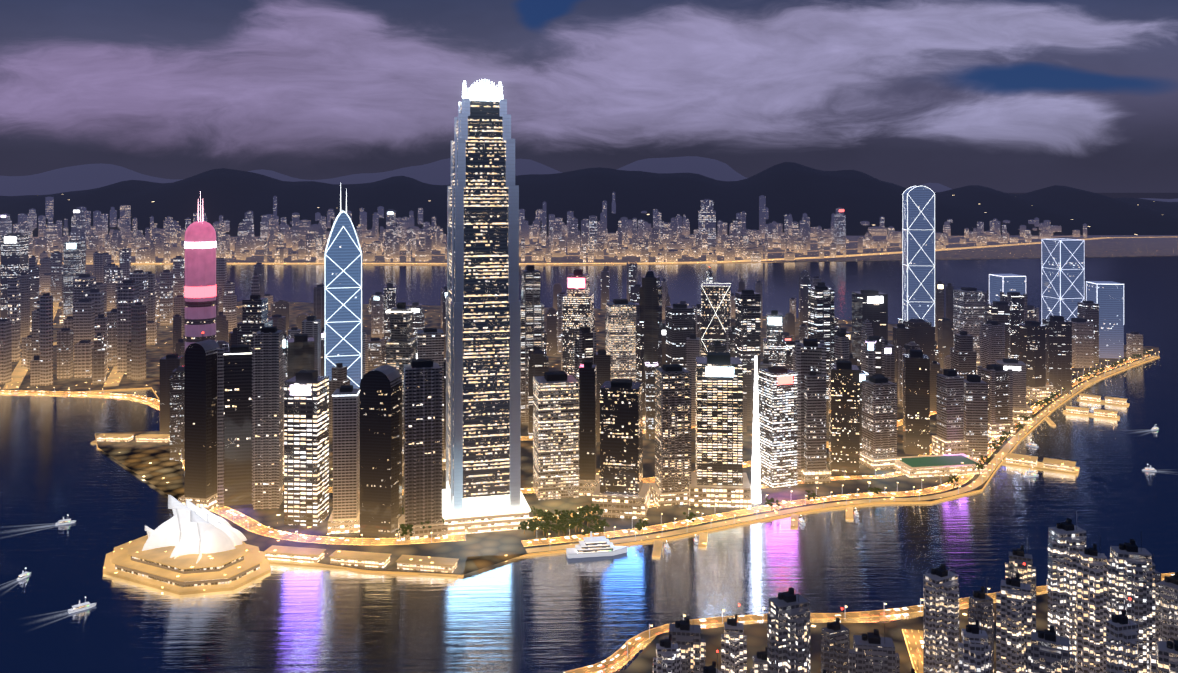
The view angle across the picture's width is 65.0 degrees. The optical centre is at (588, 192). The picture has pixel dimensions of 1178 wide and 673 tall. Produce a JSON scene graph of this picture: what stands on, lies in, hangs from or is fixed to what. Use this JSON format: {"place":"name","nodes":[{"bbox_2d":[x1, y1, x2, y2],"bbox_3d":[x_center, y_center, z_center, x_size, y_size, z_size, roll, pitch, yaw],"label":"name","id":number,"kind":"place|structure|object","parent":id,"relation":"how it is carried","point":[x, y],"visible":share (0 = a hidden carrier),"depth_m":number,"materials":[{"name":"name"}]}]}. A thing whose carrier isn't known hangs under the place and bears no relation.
{"place":"outdoors","nodes":[
{"label":"outdoors","id":0,"kind":"place"},
{"bbox_2d":[103,535,270,594],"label":"platform","id":1,"kind":"structure","parent":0,"point":[240,565],"depth_m":744.95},
{"bbox_2d":[142,495,246,562],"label":"opera shells","id":2,"kind":"object","parent":1,"relation":"on","point":[189,527],"visible":1,"depth_m":770.33},
{"bbox_2d":[0,390,465,544],"bbox_3d":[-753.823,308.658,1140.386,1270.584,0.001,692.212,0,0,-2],"label":"road","id":3,"kind":"structure","parent":0,"point":[249,524],"depth_m":835.17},
{"bbox_2d":[0,237,1154,264],"bbox_3d":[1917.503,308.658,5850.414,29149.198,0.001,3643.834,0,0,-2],"label":"shore road","id":4,"kind":"structure","parent":0,"point":[703,261],"depth_m":4151.87,"materials":[{"name":"orange asphalt"}]},
{"bbox_2d":[0,264,1159,576],"bbox_3d":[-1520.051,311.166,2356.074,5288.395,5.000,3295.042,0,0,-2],"label":"ground","id":5,"kind":"structure","parent":0,"point":[150,462],"depth_m":974.99,"materials":[{"name":"concrete"}]},
{"bbox_2d":[2,302,58,389],"bbox_3d":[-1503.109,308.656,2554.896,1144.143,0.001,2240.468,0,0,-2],"label":"street","id":6,"kind":"structure","parent":5,"relation":"on","point":[19,372],"depth_m":1570.41,"materials":[{"name":"orange asphalt"}]},
{"bbox_2d":[103,367,123,386],"bbox_3d":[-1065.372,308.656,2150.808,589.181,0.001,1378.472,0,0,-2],"label":"street","id":7,"kind":"structure","parent":5,"relation":"on","point":[114,378],"depth_m":1536.59,"materials":[{"name":"orange"}]},
{"bbox_2d":[184,191,215,354],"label":"pink tower","id":8,"kind":"structure","parent":5,"relation":"on","point":[200,278],"depth_m":1404.12,"materials":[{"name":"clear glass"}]},
{"bbox_2d":[325,183,361,387],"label":"bank tower","id":9,"kind":"structure","parent":5,"relation":"on","point":[343,298],"depth_m":1236.93,"materials":[{"name":"blue glass"}]},
{"bbox_2d":[442,79,530,534],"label":"tower","id":10,"kind":"structure","parent":5,"relation":"on","point":[481,492],"depth_m":850.84,"materials":[{"name":"grey glass"}]},
{"bbox_2d":[17,352,1158,657],"bbox_3d":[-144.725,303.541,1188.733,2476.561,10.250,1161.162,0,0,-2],"label":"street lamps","id":11,"kind":"object","parent":5,"relation":"on","point":[689,508],"visible":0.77,"depth_m":937.55,"materials":[{"name":"black metal"}]},
{"bbox_2d":[521,426,695,439],"bbox_3d":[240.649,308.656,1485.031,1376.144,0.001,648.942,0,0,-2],"label":"central avenue","id":12,"kind":"object","parent":5,"relation":"on","point":[527,438],"depth_m":1166.17,"materials":[{"name":"asphalt"}]},
{"bbox_2d":[283,367,1072,494],"bbox_3d":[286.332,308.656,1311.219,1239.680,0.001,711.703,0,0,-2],"label":"central avenue","id":13,"kind":"object","parent":5,"relation":"on","point":[652,479],"visible":0.02,"depth_m":995.36,"materials":[{"name":"orange asphalt"}]},
{"bbox_2d":[701,283,730,356],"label":"skyscraper","id":14,"kind":"structure","parent":5,"relation":"on","point":[715,311],"depth_m":1423.14,"materials":[{"name":"black glass"}]},
{"bbox_2d":[751,355,760,502],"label":"light blade","id":15,"kind":"object","parent":5,"relation":"on","point":[755,488],"visible":0.92,"depth_m":920.36,"materials":[{"name":"white"}]},
{"bbox_2d":[396,349,1152,540],"bbox_3d":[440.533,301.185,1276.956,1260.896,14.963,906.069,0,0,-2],"label":"trees","id":16,"kind":"object","parent":5,"relation":"on","point":[548,515],"visible":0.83,"depth_m":854.16,"materials":[{"name":"green plant"}]},
{"bbox_2d":[903,186,934,326],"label":"skyscraper","id":17,"kind":"structure","parent":5,"relation":"on","point":[919,252],"depth_m":1575.46,"materials":[{"name":"blue glass"}]},
{"bbox_2d":[894,454,986,477],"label":"stadium","id":18,"kind":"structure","parent":5,"relation":"on","point":[928,465],"depth_m":1016.76,"materials":[{"name":"green"}]},
{"bbox_2d":[1044,418,1055,425],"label":"landing","id":19,"kind":"object","parent":5,"relation":"on","point":[1050,421],"visible":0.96,"depth_m":1248.99,"materials":[{"name":"grey concrete"}]},
{"bbox_2d":[1042,239,1083,320],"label":"skyscraper","id":20,"kind":"structure","parent":5,"relation":"on","point":[1063,277],"depth_m":1742.86,"materials":[{"name":"blue glass"}]},
{"bbox_2d":[1086,281,1123,358],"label":"skyscraper","id":21,"kind":"structure","parent":5,"relation":"on","point":[1107,297],"depth_m":1723.32,"materials":[{"name":"blue glass"}]},
{"bbox_2d":[0,255,1177,672],"bbox_3d":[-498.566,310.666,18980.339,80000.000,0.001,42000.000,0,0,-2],"label":"water","id":22,"kind":"structure","parent":0,"point":[550,613],"depth_m":796.33,"materials":[{"name":"blue liquid"}]},
{"bbox_2d":[17,568,30,580],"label":"boat","id":23,"kind":"object","parent":22,"relation":"on","point":[23,575],"visible":0.98,"depth_m":744.93,"materials":[{"name":"white"}]},
{"bbox_2d":[55,517,75,525],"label":"boat","id":24,"kind":"object","parent":22,"relation":"on","point":[63,521],"visible":0.98,"depth_m":866.36,"materials":[{"name":"white"}]},
{"bbox_2d":[68,597,95,613],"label":"boat","id":25,"kind":"object","parent":22,"relation":"on","point":[81,606],"visible":0.98,"depth_m":687.88,"materials":[{"name":"white"}]},
{"bbox_2d":[91,433,169,443],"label":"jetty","id":26,"kind":"object","parent":22,"relation":"in","point":[139,438],"visible":0.73,"depth_m":1147.73,"materials":[{"name":"grey concrete"}]},
{"bbox_2d":[264,545,458,577],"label":"pier","id":27,"kind":"structure","parent":22,"relation":"in","point":[294,556],"depth_m":767.72,"materials":[{"name":"grey concrete"}]},
{"bbox_2d":[566,531,627,557],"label":"yacht","id":28,"kind":"object","parent":22,"relation":"on","point":[590,546],"visible":1,"depth_m":790.07,"materials":[{"name":"white"}]},
{"bbox_2d":[652,539,661,557],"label":"landing","id":29,"kind":"object","parent":22,"relation":"in","point":[657,547],"visible":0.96,"depth_m":803.10,"materials":[{"name":"grey"}]},
{"bbox_2d":[664,540,670,552],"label":"boat","id":30,"kind":"object","parent":22,"relation":"on","point":[667,548],"visible":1,"depth_m":801.59,"materials":[{"name":"white"}]},
{"bbox_2d":[698,532,707,547],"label":"landing","id":31,"kind":"object","parent":22,"relation":"in","point":[702,540],"visible":0.98,"depth_m":821.58,"materials":[{"name":"grey"}]},
{"bbox_2d":[790,514,798,527],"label":"landing","id":32,"kind":"object","parent":22,"relation":"in","point":[794,521],"visible":0.92,"depth_m":869.06,"materials":[{"name":"grey"}]},
{"bbox_2d":[799,517,804,524],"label":"boat","id":33,"kind":"object","parent":22,"relation":"on","point":[801,521],"visible":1,"depth_m":867.09,"materials":[{"name":"white"}]},
{"bbox_2d":[846,506,852,519],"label":"landing","id":34,"kind":"object","parent":22,"relation":"in","point":[849,512],"visible":0.96,"depth_m":890.74,"materials":[{"name":"grey"}]},
{"bbox_2d":[1022,468,1038,477],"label":"boat","id":35,"kind":"object","parent":22,"relation":"on","point":[1029,473],"visible":1,"depth_m":1010.08,"materials":[{"name":"white"}]},
{"bbox_2d":[1026,441,1038,447],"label":"boat","id":36,"kind":"object","parent":22,"relation":"on","point":[1032,445],"visible":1,"depth_m":1131.02,"materials":[{"name":"white"}]},
{"bbox_2d":[1002,453,1079,474],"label":"ferry pier","id":37,"kind":"structure","parent":22,"relation":"in","point":[1048,464],"depth_m":1044.27,"materials":[{"name":"grey concrete"}]},
{"bbox_2d":[1063,406,1119,419],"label":"ferry pier","id":38,"kind":"structure","parent":22,"relation":"in","point":[1096,413],"depth_m":1288.42,"materials":[{"name":"grey concrete"}]},
{"bbox_2d":[1077,394,1129,405],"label":"ferry pier","id":39,"kind":"structure","parent":22,"relation":"in","point":[1107,400],"depth_m":1365.59,"materials":[{"name":"grey"}]},
{"bbox_2d":[1142,464,1156,471],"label":"boat","id":40,"kind":"object","parent":22,"relation":"on","point":[1150,469],"visible":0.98,"depth_m":1030.72,"materials":[{"name":"white"}]},
{"bbox_2d":[0,162,1177,236],"bbox_3d":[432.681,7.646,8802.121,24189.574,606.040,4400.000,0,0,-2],"label":"mountains","id":41,"kind":"structure","parent":0,"point":[796,191],"depth_m":7760.91,"materials":[{"name":"black stone"}]},
{"bbox_2d":[0,235,1177,265],"bbox_3d":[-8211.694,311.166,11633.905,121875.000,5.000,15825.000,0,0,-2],"label":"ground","id":42,"kind":"structure","parent":0,"point":[1162,245],"depth_m":4698.80,"materials":[{"name":"brown"}]},
{"bbox_2d":[63,236,963,246],"bbox_3d":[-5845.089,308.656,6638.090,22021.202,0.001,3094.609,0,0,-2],"label":"shore","id":43,"kind":"structure","parent":42,"relation":"on","point":[767,244],"depth_m":5624.60,"materials":[{"name":"orange"}]},
{"bbox_2d":[0,193,1142,540],"bbox_3d":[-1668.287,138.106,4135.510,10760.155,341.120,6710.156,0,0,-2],"label":"city buildings","id":44,"kind":"structure","parent":42,"relation":"on","point":[244,429],"depth_m":1158.41,"materials":[{"name":"black concrete"}]},
{"bbox_2d":[1,209,1130,652],"bbox_3d":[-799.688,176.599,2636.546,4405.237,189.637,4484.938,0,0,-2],"label":"illuminated signs","id":45,"kind":"object","parent":44,"relation":"on","point":[573,283],"visible":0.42,"depth_m":1173.40,"materials":[{"name":"white plastic"}]},
{"bbox_2d":[0,192,1177,672],"bbox_3d":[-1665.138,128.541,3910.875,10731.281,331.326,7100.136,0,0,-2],"label":"roof plant","id":46,"kind":"object","parent":44,"relation":"on","point":[790,594],"visible":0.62,"depth_m":1049.05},
{"bbox_2d":[220,235,1082,255],"bbox_3d":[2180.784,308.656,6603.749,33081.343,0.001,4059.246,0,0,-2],"label":"waterfront promenade","id":47,"kind":"structure","parent":42,"relation":"on","point":[705,254],"depth_m":4777.29,"materials":[{"name":"orange"}]},
{"bbox_2d":[0,156,1177,201],"bbox_3d":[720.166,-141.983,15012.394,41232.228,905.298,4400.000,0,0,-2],"label":"mountains","id":48,"kind":"structure","parent":0,"point":[77,178],"depth_m":14441.53,"materials":[{"name":"stone"}]},
{"bbox_2d":[0,0,1177,198],"label":"sky","id":49,"kind":"structure","parent":0,"point":[1007,96],"materials":[{"name":"purple"}]},
{"bbox_2d":[529,444,931,520],"bbox_3d":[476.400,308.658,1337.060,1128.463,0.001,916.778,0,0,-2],"label":"road","id":50,"kind":"structure","parent":0,"point":[894,474],"depth_m":1002.36,"materials":[{"name":"asphalt"}]},
{"bbox_2d":[615,593,1047,672],"bbox_3d":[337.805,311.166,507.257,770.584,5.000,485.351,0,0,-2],"label":"ground","id":51,"kind":"structure","parent":0,"point":[755,634],"depth_m":641.77,"materials":[{"name":"concrete"}]},
{"bbox_2d":[653,525,1177,672],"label":"apartment buildings","id":52,"kind":"structure","parent":51,"relation":"on","point":[1088,596],"depth_m":482.90,"materials":[{"name":"grey concrete"}]},
{"bbox_2d":[521,354,1148,546],"bbox_3d":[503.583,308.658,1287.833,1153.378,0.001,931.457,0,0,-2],"label":"shore road","id":53,"kind":"structure","parent":0,"point":[962,479],"depth_m":906.82,"materials":[{"name":"asphalt"}]},
{"bbox_2d":[525,355,1157,552],"bbox_3d":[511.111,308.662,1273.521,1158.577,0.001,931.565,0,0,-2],"label":"promenade pavement","id":54,"kind":"structure","parent":0,"point":[996,461],"depth_m":930.48,"materials":[{"name":"beige concrete"}]},
{"bbox_2d":[563,573,1174,672],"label":"waterfront promenade","id":55,"kind":"structure","parent":0,"point":[620,654],"depth_m":668.82,"materials":[{"name":"concrete"}]},
{"bbox_2d":[902,629,922,672],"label":"road","id":56,"kind":"structure","parent":0,"point":[914,640],"depth_m":629.01,"materials":[{"name":"asphalt"}]},
{"bbox_2d":[989,274,1025,302],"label":"skyscraper","id":57,"kind":"structure","parent":0,"point":[1004,283],"depth_m":1759.25,"materials":[{"name":"blue glass"}]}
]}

